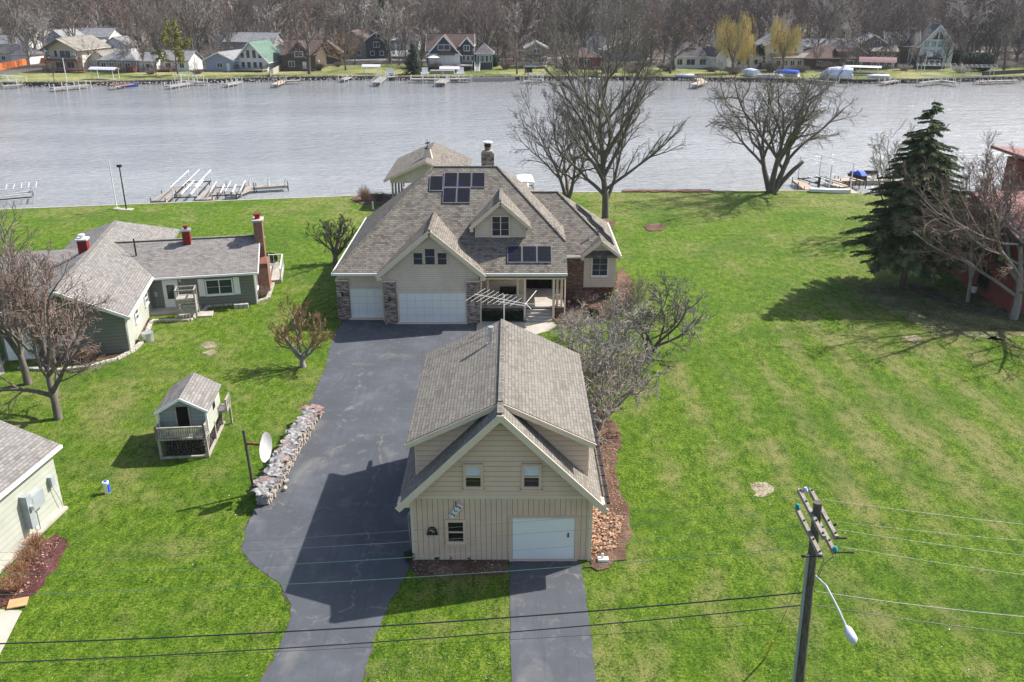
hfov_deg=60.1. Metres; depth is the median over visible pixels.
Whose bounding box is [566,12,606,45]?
bare tree
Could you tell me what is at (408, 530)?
power line
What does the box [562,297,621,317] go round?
fallen leaves
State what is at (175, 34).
leafy tree
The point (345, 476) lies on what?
driveway
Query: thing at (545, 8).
bare tree
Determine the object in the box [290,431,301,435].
bark slab
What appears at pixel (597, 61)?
house
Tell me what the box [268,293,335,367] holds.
bare tree
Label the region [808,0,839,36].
bare tree
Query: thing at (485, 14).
bare tree
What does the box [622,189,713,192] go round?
retaining wall
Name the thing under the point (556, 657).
garage driveway
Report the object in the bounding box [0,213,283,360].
grey ranch house
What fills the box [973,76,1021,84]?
dock
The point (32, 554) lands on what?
bare shrub
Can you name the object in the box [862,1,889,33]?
bare tree
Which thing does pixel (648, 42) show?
bare tree
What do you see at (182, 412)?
doorway
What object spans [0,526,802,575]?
power line
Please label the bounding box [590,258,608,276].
window
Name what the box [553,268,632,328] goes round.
mulch bed
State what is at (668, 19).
bare tree
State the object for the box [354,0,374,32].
bare tree
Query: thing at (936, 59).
house
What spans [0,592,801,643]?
power line
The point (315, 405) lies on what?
bark slab
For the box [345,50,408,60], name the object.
road
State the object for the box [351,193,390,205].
mulch bed
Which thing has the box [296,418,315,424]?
bark slab
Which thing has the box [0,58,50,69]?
orange fence
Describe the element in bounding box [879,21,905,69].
bare tree
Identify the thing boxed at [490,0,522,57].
bare tree
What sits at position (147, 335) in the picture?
metal planter
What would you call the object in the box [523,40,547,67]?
house
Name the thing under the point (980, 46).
bare tree
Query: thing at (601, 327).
bare shrub
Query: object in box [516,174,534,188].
boat lift
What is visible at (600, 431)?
fallen leaves
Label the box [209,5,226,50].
bare tree
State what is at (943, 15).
bare tree
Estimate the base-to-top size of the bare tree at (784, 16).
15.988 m
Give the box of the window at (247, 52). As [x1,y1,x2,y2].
[245,50,250,58]
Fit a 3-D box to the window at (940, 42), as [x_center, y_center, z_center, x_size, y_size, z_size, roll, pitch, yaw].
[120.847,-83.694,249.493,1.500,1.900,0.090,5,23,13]
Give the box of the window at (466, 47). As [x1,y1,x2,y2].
[464,45,469,50]
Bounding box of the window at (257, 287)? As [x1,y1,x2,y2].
[255,275,258,290]
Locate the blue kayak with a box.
[120,84,137,86]
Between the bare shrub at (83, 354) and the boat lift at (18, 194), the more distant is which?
the boat lift at (18, 194)
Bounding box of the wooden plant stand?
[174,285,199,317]
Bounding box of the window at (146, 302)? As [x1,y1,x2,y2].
[143,292,149,306]
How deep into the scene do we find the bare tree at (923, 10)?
296.65 m
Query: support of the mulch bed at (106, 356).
on the lawn at (788, 375)
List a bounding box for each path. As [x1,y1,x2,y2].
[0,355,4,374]
[0,609,21,652]
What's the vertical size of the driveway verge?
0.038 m
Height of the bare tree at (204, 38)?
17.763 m
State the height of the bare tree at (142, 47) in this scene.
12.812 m
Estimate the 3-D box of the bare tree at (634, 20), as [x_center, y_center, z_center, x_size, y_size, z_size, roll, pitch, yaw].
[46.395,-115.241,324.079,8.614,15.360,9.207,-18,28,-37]
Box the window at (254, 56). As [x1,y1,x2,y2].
[251,50,256,58]
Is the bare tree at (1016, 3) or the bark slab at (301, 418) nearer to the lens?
the bark slab at (301, 418)
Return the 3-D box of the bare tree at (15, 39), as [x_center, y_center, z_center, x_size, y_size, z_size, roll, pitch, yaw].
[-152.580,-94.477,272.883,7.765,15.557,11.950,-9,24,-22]
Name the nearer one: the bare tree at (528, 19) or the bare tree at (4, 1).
the bare tree at (528, 19)
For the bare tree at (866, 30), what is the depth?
245.91 m
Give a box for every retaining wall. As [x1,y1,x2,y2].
[430,70,454,73]
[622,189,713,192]
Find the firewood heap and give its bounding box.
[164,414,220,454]
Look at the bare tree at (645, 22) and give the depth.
297.79 m
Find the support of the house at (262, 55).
on the lawn at (59, 76)
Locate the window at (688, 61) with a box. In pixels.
[686,59,695,64]
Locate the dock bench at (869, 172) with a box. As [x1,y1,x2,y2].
[864,170,878,177]
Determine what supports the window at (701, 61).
in the house at (689, 59)
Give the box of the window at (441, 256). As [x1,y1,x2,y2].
[436,252,447,265]
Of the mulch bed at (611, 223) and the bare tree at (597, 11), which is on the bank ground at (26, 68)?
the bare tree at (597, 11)
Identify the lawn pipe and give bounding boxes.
[102,480,110,493]
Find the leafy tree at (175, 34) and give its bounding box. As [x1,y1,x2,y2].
[150,18,193,74]
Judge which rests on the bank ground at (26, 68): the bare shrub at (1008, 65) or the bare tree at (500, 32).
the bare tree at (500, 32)
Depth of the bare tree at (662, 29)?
253.69 m
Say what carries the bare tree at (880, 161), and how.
on the lawn at (788, 375)
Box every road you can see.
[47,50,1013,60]
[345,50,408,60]
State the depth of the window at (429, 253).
62.30 m
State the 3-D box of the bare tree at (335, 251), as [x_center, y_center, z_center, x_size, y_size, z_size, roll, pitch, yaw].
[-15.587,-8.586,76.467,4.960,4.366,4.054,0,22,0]
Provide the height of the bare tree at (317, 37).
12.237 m
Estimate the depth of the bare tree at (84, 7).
318.23 m
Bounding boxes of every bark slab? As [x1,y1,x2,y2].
[253,476,270,487]
[253,487,269,495]
[257,478,279,487]
[260,476,273,483]
[262,492,271,496]
[264,467,274,474]
[264,467,286,474]
[268,471,281,476]
[270,454,283,460]
[272,459,279,469]
[274,462,281,472]
[275,453,288,463]
[283,445,295,450]
[287,439,298,445]
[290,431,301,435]
[291,426,302,431]
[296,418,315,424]
[297,414,315,419]
[301,405,314,409]
[304,408,319,414]
[311,404,322,408]
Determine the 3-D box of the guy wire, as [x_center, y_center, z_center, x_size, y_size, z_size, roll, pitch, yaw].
[8.750,8.662,28.289,0.070,8.631,5.559,4,23,10]
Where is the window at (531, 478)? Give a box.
[520,463,542,490]
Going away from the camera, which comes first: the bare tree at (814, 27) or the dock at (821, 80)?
the dock at (821, 80)
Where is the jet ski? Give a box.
[848,170,866,188]
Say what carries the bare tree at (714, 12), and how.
on the bank ground at (26, 68)
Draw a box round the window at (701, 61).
[699,59,705,64]
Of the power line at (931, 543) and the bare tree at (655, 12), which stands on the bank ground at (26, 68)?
the bare tree at (655, 12)
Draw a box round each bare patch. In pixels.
[199,341,218,347]
[202,350,218,354]
[749,481,773,496]
[902,335,922,342]
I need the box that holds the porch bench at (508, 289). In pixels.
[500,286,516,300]
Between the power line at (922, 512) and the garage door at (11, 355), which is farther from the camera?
the garage door at (11, 355)
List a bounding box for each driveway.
[242,320,474,681]
[509,561,595,681]
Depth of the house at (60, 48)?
241.94 m
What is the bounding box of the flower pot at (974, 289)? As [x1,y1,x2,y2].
[971,284,977,292]
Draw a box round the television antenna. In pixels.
[467,288,545,318]
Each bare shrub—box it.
[0,569,26,592]
[2,558,32,576]
[9,545,42,563]
[17,526,47,549]
[70,342,97,360]
[105,64,125,72]
[143,68,157,73]
[190,69,203,73]
[257,285,270,297]
[312,62,324,70]
[332,62,342,66]
[371,191,387,200]
[429,62,442,69]
[497,57,514,68]
[547,318,575,341]
[560,306,584,326]
[576,288,598,306]
[581,310,612,335]
[596,300,619,319]
[598,64,616,71]
[609,280,649,309]
[619,270,656,304]
[621,65,639,72]
[621,298,652,324]
[657,63,676,70]
[703,66,719,71]
[726,65,743,73]
[761,60,781,71]
[790,64,810,71]
[817,60,839,69]
[838,61,858,67]
[896,63,914,70]
[950,65,971,72]
[995,59,1018,67]
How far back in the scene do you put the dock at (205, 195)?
104.38 m
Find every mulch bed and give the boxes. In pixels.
[0,532,67,607]
[36,318,150,366]
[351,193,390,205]
[410,559,509,577]
[481,317,523,321]
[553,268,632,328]
[582,413,632,570]
[602,218,615,228]
[644,223,666,231]
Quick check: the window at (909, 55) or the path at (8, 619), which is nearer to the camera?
the path at (8, 619)
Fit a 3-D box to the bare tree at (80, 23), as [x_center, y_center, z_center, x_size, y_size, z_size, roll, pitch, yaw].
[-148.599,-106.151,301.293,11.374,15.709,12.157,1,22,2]
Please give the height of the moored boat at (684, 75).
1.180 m
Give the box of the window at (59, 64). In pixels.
[56,61,63,67]
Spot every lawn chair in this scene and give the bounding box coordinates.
[421,67,427,75]
[457,67,463,77]
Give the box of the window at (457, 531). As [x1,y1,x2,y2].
[445,519,466,545]
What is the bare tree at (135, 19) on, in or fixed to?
on the bank ground at (26, 68)
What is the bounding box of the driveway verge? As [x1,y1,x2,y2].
[240,319,475,681]
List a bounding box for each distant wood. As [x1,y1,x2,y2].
[1,0,1023,44]
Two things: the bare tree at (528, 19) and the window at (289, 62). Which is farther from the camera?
the bare tree at (528, 19)
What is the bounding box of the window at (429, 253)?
[424,248,435,265]
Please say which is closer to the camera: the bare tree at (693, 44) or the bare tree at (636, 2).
the bare tree at (693, 44)
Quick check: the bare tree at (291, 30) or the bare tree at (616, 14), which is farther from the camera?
the bare tree at (616, 14)
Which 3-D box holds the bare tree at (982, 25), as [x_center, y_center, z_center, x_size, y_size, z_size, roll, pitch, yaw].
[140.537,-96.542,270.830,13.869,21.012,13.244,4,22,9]
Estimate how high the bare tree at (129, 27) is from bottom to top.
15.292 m
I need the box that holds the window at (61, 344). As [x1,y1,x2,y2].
[46,326,69,345]
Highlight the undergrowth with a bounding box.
[0,28,1023,66]
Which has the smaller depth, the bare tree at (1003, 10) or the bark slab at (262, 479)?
the bark slab at (262, 479)
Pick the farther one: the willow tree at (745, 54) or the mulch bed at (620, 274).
the willow tree at (745, 54)
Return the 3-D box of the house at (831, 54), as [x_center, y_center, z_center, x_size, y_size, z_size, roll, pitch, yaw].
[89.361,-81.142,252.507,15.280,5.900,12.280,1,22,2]
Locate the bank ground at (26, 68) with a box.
[0,0,1023,85]
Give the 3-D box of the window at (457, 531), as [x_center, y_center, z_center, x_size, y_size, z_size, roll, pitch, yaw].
[-2.370,8.067,37.261,0.950,1.240,0.140,0,22,0]
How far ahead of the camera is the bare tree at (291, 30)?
287.30 m
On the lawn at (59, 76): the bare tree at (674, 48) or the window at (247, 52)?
the bare tree at (674, 48)
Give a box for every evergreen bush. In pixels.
[403,550,415,561]
[493,54,499,66]
[583,308,598,318]
[951,47,965,63]
[962,51,980,68]
[973,52,995,70]
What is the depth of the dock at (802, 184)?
109.27 m
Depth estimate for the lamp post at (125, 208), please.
95.57 m
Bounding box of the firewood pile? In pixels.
[591,506,622,552]
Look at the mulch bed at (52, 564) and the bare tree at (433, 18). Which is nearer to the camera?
the mulch bed at (52, 564)
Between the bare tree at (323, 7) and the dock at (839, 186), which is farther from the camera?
the bare tree at (323, 7)
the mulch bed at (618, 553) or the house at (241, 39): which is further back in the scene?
the house at (241, 39)
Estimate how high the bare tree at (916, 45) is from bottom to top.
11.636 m
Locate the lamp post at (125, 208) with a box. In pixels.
[116,165,133,210]
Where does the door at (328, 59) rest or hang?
in the house at (328, 58)
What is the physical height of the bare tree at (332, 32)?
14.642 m
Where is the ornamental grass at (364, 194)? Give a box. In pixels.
[357,184,371,200]
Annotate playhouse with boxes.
[153,372,232,459]
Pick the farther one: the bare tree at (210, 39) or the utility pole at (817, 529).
the bare tree at (210, 39)
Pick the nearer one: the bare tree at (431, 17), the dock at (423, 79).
the dock at (423, 79)
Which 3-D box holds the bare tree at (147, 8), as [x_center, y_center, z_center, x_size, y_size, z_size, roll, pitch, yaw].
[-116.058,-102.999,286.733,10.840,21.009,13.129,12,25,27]
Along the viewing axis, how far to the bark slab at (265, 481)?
42.01 m
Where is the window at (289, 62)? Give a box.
[288,61,294,66]
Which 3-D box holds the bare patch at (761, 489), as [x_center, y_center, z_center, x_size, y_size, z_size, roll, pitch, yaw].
[12.226,7.250,43.216,1.197,0.042,1.464,0,22,0]
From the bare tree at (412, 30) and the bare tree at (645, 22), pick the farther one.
the bare tree at (645, 22)
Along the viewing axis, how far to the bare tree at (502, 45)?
262.64 m
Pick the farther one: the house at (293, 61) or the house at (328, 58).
the house at (328, 58)
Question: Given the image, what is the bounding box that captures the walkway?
[476,322,556,333]
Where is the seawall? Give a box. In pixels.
[0,190,863,209]
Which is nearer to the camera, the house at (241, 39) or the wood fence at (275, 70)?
the wood fence at (275, 70)
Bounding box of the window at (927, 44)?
[924,40,929,47]
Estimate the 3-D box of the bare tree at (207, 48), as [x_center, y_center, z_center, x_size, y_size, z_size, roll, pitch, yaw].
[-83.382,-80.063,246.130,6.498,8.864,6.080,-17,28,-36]
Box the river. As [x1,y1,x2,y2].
[0,80,1023,208]
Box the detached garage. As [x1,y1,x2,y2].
[395,319,609,561]
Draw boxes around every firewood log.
[256,497,268,501]
[257,501,269,504]
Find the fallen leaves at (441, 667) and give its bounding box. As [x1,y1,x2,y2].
[374,648,505,681]
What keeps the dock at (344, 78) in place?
in the river
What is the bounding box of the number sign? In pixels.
[449,501,462,517]
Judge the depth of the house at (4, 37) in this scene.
294.90 m
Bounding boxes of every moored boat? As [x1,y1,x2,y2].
[675,74,694,76]
[743,68,760,76]
[756,74,782,78]
[774,69,799,76]
[820,66,852,78]
[866,74,889,77]
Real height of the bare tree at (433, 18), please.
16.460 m
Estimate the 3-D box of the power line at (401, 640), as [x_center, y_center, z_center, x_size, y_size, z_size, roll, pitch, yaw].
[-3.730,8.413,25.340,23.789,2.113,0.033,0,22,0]
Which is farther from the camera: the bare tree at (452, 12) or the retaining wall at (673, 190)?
the bare tree at (452, 12)
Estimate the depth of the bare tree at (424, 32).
251.59 m
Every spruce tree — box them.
[371,0,396,50]
[401,43,424,74]
[753,43,765,68]
[838,101,977,289]
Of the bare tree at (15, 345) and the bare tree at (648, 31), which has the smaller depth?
the bare tree at (15, 345)
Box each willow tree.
[712,10,757,67]
[736,27,757,67]
[761,15,803,69]
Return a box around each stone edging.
[17,303,235,371]
[258,262,277,302]
[909,285,1005,315]
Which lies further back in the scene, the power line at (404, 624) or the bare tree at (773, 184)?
the bare tree at (773, 184)
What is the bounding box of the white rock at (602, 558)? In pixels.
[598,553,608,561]
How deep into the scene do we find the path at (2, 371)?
56.77 m
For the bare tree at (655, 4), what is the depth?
323.44 m
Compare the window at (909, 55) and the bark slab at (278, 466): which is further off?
the window at (909, 55)
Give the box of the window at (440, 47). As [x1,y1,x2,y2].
[438,45,449,49]
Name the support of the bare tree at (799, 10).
on the bank ground at (26, 68)
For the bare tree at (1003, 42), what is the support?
on the lawn at (59, 76)
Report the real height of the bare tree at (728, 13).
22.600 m
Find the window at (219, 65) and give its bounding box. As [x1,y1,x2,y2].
[216,63,222,67]
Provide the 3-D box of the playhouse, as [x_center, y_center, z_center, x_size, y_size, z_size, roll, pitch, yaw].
[-17.016,3.900,47.180,3.053,3.200,3.970,-2,22,-5]
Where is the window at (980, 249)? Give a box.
[975,230,988,254]
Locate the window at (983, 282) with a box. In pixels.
[976,264,992,292]
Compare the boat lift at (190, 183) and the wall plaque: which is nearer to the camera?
the wall plaque
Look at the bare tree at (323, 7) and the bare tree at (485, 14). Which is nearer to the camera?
the bare tree at (485, 14)
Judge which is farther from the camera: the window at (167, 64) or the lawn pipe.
the window at (167, 64)
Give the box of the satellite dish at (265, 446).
[242,429,277,493]
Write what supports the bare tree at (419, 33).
on the bank ground at (26, 68)
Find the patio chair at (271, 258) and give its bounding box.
[266,252,277,262]
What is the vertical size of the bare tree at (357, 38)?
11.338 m
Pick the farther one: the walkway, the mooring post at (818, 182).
the mooring post at (818, 182)
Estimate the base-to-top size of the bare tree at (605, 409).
7.350 m
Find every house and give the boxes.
[0,34,45,51]
[0,43,43,64]
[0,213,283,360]
[0,420,67,572]
[39,35,118,72]
[45,28,83,54]
[66,27,125,40]
[96,49,166,72]
[106,36,140,51]
[118,28,148,42]
[142,49,203,70]
[201,30,224,46]
[202,49,241,70]
[222,32,283,50]
[233,39,281,71]
[279,39,327,69]
[324,39,343,63]
[331,141,621,323]
[336,29,406,57]
[393,33,420,49]
[425,33,494,70]
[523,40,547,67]
[563,47,602,68]
[586,31,610,53]
[599,41,642,60]
[666,42,706,67]
[702,46,728,68]
[726,46,764,67]
[753,32,808,68]
[800,38,846,47]
[803,46,857,68]
[845,32,898,68]
[882,23,956,68]
[936,145,1023,312]
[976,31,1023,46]
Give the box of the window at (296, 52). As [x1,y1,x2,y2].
[294,51,302,56]
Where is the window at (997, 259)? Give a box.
[994,245,1007,267]
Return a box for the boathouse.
[383,142,471,197]
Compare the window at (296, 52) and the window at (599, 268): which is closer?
the window at (599, 268)
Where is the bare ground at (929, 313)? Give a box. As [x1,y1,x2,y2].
[859,282,1023,339]
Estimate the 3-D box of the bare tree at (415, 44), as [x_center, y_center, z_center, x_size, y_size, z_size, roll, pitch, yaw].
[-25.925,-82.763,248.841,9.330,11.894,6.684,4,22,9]
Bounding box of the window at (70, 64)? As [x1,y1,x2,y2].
[67,62,74,68]
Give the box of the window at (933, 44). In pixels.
[930,40,936,47]
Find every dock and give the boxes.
[0,80,23,88]
[49,80,91,91]
[107,79,133,89]
[150,184,186,202]
[164,78,207,89]
[194,182,226,200]
[221,77,242,87]
[224,180,288,199]
[270,76,300,87]
[338,73,351,82]
[372,73,397,86]
[410,75,471,82]
[434,76,449,86]
[520,75,537,83]
[689,74,707,87]
[791,177,815,190]
[804,75,839,84]
[825,176,860,192]
[834,177,884,184]
[878,76,900,85]
[916,76,960,86]
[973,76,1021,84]
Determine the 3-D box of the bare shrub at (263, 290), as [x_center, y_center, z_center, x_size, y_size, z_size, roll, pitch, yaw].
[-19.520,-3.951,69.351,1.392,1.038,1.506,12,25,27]
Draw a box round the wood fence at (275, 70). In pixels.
[269,64,282,75]
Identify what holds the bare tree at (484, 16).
on the bank ground at (26, 68)
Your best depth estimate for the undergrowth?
293.26 m
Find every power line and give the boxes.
[0,496,796,552]
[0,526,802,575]
[0,546,807,594]
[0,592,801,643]
[0,605,800,662]
[0,622,797,663]
[22,510,801,559]
[815,591,1023,616]
[815,605,1023,634]
[824,499,1017,523]
[836,521,1023,540]
[838,529,1017,554]
[841,546,1022,574]
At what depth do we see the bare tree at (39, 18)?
332.63 m
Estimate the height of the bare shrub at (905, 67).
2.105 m
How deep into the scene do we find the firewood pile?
39.87 m
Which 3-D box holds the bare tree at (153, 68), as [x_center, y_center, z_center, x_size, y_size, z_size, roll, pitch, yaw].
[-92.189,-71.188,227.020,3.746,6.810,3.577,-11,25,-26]
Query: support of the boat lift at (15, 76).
in the river
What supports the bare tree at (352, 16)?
on the bank ground at (26, 68)
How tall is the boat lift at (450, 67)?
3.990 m
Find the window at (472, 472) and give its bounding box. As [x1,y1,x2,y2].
[462,463,484,490]
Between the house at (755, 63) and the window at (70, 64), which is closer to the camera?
the window at (70, 64)
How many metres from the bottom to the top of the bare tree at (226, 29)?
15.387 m
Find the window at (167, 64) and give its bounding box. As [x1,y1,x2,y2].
[165,62,171,67]
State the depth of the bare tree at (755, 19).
286.53 m
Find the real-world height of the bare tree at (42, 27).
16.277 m
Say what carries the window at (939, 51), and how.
in the house at (936, 59)
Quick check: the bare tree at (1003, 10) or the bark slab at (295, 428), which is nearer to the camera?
the bark slab at (295, 428)
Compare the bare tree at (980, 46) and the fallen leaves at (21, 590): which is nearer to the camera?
the fallen leaves at (21, 590)
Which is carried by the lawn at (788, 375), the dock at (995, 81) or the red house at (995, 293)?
the red house at (995, 293)
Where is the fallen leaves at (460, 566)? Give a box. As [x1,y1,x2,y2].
[414,559,508,574]
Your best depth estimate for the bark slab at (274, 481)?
41.92 m
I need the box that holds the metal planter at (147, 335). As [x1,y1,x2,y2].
[141,330,153,342]
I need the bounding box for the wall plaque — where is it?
[427,527,437,534]
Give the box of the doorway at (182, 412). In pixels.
[175,407,189,426]
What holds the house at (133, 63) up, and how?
on the bank ground at (26, 68)
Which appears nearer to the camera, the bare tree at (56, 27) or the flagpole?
the flagpole
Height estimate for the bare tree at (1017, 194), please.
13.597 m
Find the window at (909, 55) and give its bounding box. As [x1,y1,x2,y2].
[907,49,911,62]
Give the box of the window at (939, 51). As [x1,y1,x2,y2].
[936,49,942,55]
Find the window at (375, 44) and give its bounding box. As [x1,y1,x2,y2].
[373,42,379,46]
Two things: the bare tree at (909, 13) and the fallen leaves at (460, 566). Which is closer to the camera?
the fallen leaves at (460, 566)
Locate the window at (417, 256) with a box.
[412,252,423,265]
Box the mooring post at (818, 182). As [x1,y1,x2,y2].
[815,177,820,187]
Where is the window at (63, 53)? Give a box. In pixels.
[59,50,70,57]
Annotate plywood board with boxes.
[6,596,28,608]
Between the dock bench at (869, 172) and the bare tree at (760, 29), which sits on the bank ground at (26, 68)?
the bare tree at (760, 29)
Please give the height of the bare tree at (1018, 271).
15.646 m
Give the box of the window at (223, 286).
[204,278,234,296]
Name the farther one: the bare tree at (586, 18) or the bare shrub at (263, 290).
the bare tree at (586, 18)
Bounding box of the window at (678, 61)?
[676,59,682,64]
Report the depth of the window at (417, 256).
62.34 m
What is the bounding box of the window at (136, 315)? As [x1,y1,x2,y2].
[134,307,140,324]
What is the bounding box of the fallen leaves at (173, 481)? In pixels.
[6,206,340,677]
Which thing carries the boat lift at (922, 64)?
in the river
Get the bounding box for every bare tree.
[0,0,13,33]
[0,1,21,43]
[0,2,47,48]
[0,202,54,385]
[0,223,116,420]
[1,10,26,43]
[4,26,37,67]
[5,0,51,45]
[8,1,44,43]
[15,0,57,28]
[18,6,57,57]
[31,5,46,32]
[33,3,68,29]
[38,0,79,27]
[39,0,83,36]
[44,0,63,30]
[44,58,56,81]
[49,0,92,24]
[59,5,92,29]
[72,34,99,71]
[87,2,108,26]
[99,0,158,52]
[102,7,140,35]
[112,38,133,58]
[125,24,153,71]
[128,4,153,49]
[129,0,166,42]
[135,0,168,48]
[142,1,169,45]
[144,0,183,49]
[148,51,159,76]
[153,36,172,49]
[157,3,194,49]
[162,0,212,49]
[163,16,201,49]
[167,1,227,52]
[167,2,213,54]
[171,0,219,51]
[187,0,219,54]
[191,4,218,51]
[199,38,219,55]
[206,0,232,37]
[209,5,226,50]
[213,11,238,49]
[215,1,247,31]
[216,7,247,34]
[227,0,284,31]
[228,0,256,31]
[241,0,266,31]
[241,0,275,31]
[246,0,274,31]
[250,2,285,32]
[263,1,285,27]
[263,6,291,36]
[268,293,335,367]
[276,6,341,73]
[281,8,304,38]
[282,0,316,35]
[283,0,315,38]
[290,3,312,35]
[302,212,360,263]
[308,21,333,42]
[310,0,336,38]
[319,0,360,59]
[320,11,350,47]
[320,26,358,69]
[326,0,351,36]
[337,1,369,32]
[338,0,374,26]
[339,0,363,26]
[339,26,369,63]
[344,0,366,30]
[347,2,376,34]
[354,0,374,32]
[361,7,378,33]
[367,0,400,62]
[370,0,420,58]
[388,6,412,58]
[391,25,409,63]
[395,6,420,50]
[405,29,435,66]
[409,12,435,37]
[410,0,434,56]
[410,0,441,55]
[413,19,439,44]
[417,15,438,61]
[418,6,446,28]
[421,0,441,39]
[421,10,436,38]
[434,6,461,32]
[437,0,477,32]
[439,7,467,32]
[440,11,459,32]
[441,0,463,30]
[446,0,483,37]
[453,0,487,40]
[460,0,503,46]
[468,0,506,42]
[472,0,497,41]
[475,6,501,47]
[483,15,522,61]
[485,5,508,53]
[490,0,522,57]
[490,8,508,60]
[495,0,538,60]
[495,0,540,58]
[496,0,691,218]
[500,0,530,48]
[501,29,530,73]
[506,77,625,198]
[508,0,562,39]
[512,9,533,54]
[519,0,543,42]
[519,1,549,36]
[522,9,554,45]
[525,0,556,42]
[525,0,557,24]
[532,3,565,45]
[535,17,555,60]
[545,24,560,58]
[546,0,600,47]
[546,7,594,50]
[551,300,652,388]
[554,30,587,72]
[558,284,672,445]
[559,0,591,33]
[560,2,581,48]
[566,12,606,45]
[577,4,593,40]
[580,1,605,34]
[583,0,630,56]
[586,17,607,53]
[592,7,618,32]
[592,13,647,72]
[596,272,714,357]
[603,0,650,43]
[604,1,624,34]
[609,0,642,39]
[624,6,645,45]
[628,0,666,65]
[628,21,649,63]
[634,4,660,39]
[635,0,665,56]
[636,8,706,69]
[638,34,656,68]
[639,12,663,66]
[644,0,678,46]
[645,0,666,48]
[648,1,690,73]
[651,3,679,53]
[654,0,688,62]
[664,4,700,42]
[666,0,692,22]
[688,0,716,46]
[699,49,868,192]
[700,0,742,42]
[705,29,721,46]
[705,30,720,51]
[717,1,740,30]
[721,0,751,40]
[734,0,774,45]
[736,8,768,39]
[739,0,779,40]
[743,0,767,38]
[755,9,791,39]
[760,0,789,30]
[768,9,795,30]
[775,3,796,28]
[782,0,815,34]
[788,0,814,33]
[790,10,817,37]
[799,2,847,46]
[806,37,829,70]
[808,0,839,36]
[808,0,847,37]
[809,0,848,39]
[813,0,842,37]
[836,31,857,60]
[837,2,864,46]
[843,6,883,36]
[846,36,869,70]
[852,0,904,33]
[855,0,886,32]
[855,10,898,68]
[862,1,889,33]
[864,0,914,29]
[866,120,950,217]
[878,2,911,36]
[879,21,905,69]
[881,13,910,32]
[882,6,926,64]
[884,129,1023,319]
[891,0,928,30]
[908,27,937,69]
[910,0,939,33]
[915,8,946,32]
[928,1,976,39]
[934,7,957,31]
[937,0,975,42]
[938,22,971,68]
[944,0,989,52]
[945,129,1023,301]
[948,0,987,64]
[948,0,992,51]
[948,5,987,45]
[951,0,999,49]
[957,2,1008,50]
[970,5,996,51]
[976,14,1010,52]
[977,0,1023,52]
[978,0,1000,48]
[982,7,1023,64]
[987,8,1023,52]
[988,17,1018,64]
[990,0,1023,52]
[993,0,1021,53]
[997,13,1023,69]
[998,170,1023,211]
[999,4,1023,63]
[1007,6,1023,44]
[1008,0,1023,50]
[1012,21,1023,63]
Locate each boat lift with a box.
[0,74,26,83]
[0,182,36,203]
[88,67,119,79]
[170,169,211,201]
[172,74,204,83]
[210,180,245,200]
[362,64,381,73]
[439,66,459,77]
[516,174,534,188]
[526,72,545,82]
[797,152,855,187]
[843,65,881,74]
[859,57,896,73]
[916,63,956,75]
[961,64,997,76]
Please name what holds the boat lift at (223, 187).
in the river
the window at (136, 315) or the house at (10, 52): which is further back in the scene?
the house at (10, 52)
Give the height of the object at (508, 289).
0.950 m
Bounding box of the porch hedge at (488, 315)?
[482,310,522,320]
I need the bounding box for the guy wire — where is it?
[765,568,804,657]
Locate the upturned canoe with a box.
[809,187,850,192]
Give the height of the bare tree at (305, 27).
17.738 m
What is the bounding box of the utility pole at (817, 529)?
[792,487,857,681]
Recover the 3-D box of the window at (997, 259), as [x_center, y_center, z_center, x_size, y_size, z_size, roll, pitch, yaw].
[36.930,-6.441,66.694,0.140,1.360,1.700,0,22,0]
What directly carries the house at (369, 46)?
on the bank ground at (26, 68)
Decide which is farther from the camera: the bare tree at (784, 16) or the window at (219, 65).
the bare tree at (784, 16)
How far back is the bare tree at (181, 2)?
291.06 m
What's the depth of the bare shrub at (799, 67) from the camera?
238.95 m
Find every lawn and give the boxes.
[0,64,1023,81]
[0,191,1023,681]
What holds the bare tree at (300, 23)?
on the bank ground at (26, 68)
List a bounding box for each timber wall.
[472,77,514,81]
[982,69,1023,75]
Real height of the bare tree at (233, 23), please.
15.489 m
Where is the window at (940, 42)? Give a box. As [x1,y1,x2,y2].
[937,41,943,47]
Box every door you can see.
[4,330,38,360]
[161,279,180,307]
[326,54,330,62]
[350,289,383,317]
[398,293,465,321]
[512,519,574,558]
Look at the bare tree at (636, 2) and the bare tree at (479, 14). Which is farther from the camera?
the bare tree at (636, 2)
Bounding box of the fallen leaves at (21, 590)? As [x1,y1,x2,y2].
[0,536,60,606]
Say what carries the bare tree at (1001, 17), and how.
on the bank ground at (26, 68)
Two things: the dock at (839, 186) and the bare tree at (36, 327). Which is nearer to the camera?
the bare tree at (36, 327)
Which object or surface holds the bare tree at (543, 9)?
on the bank ground at (26, 68)
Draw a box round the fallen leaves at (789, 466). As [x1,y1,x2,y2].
[612,198,1008,678]
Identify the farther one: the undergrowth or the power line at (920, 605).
the undergrowth
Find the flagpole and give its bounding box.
[108,161,120,209]
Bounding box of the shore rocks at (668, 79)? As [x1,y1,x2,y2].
[0,75,1023,86]
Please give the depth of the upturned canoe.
103.32 m
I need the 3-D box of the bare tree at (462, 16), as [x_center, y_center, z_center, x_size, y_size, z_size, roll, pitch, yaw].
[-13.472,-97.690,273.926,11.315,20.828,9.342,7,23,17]
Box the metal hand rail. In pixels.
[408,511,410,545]
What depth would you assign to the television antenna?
43.70 m
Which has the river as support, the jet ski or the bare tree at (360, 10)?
the jet ski
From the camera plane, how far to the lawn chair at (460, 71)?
227.65 m
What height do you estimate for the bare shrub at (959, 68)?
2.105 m
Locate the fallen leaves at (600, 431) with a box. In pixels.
[591,414,628,565]
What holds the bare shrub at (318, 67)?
on the lawn at (59, 76)
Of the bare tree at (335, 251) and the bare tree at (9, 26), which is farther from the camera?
the bare tree at (9, 26)

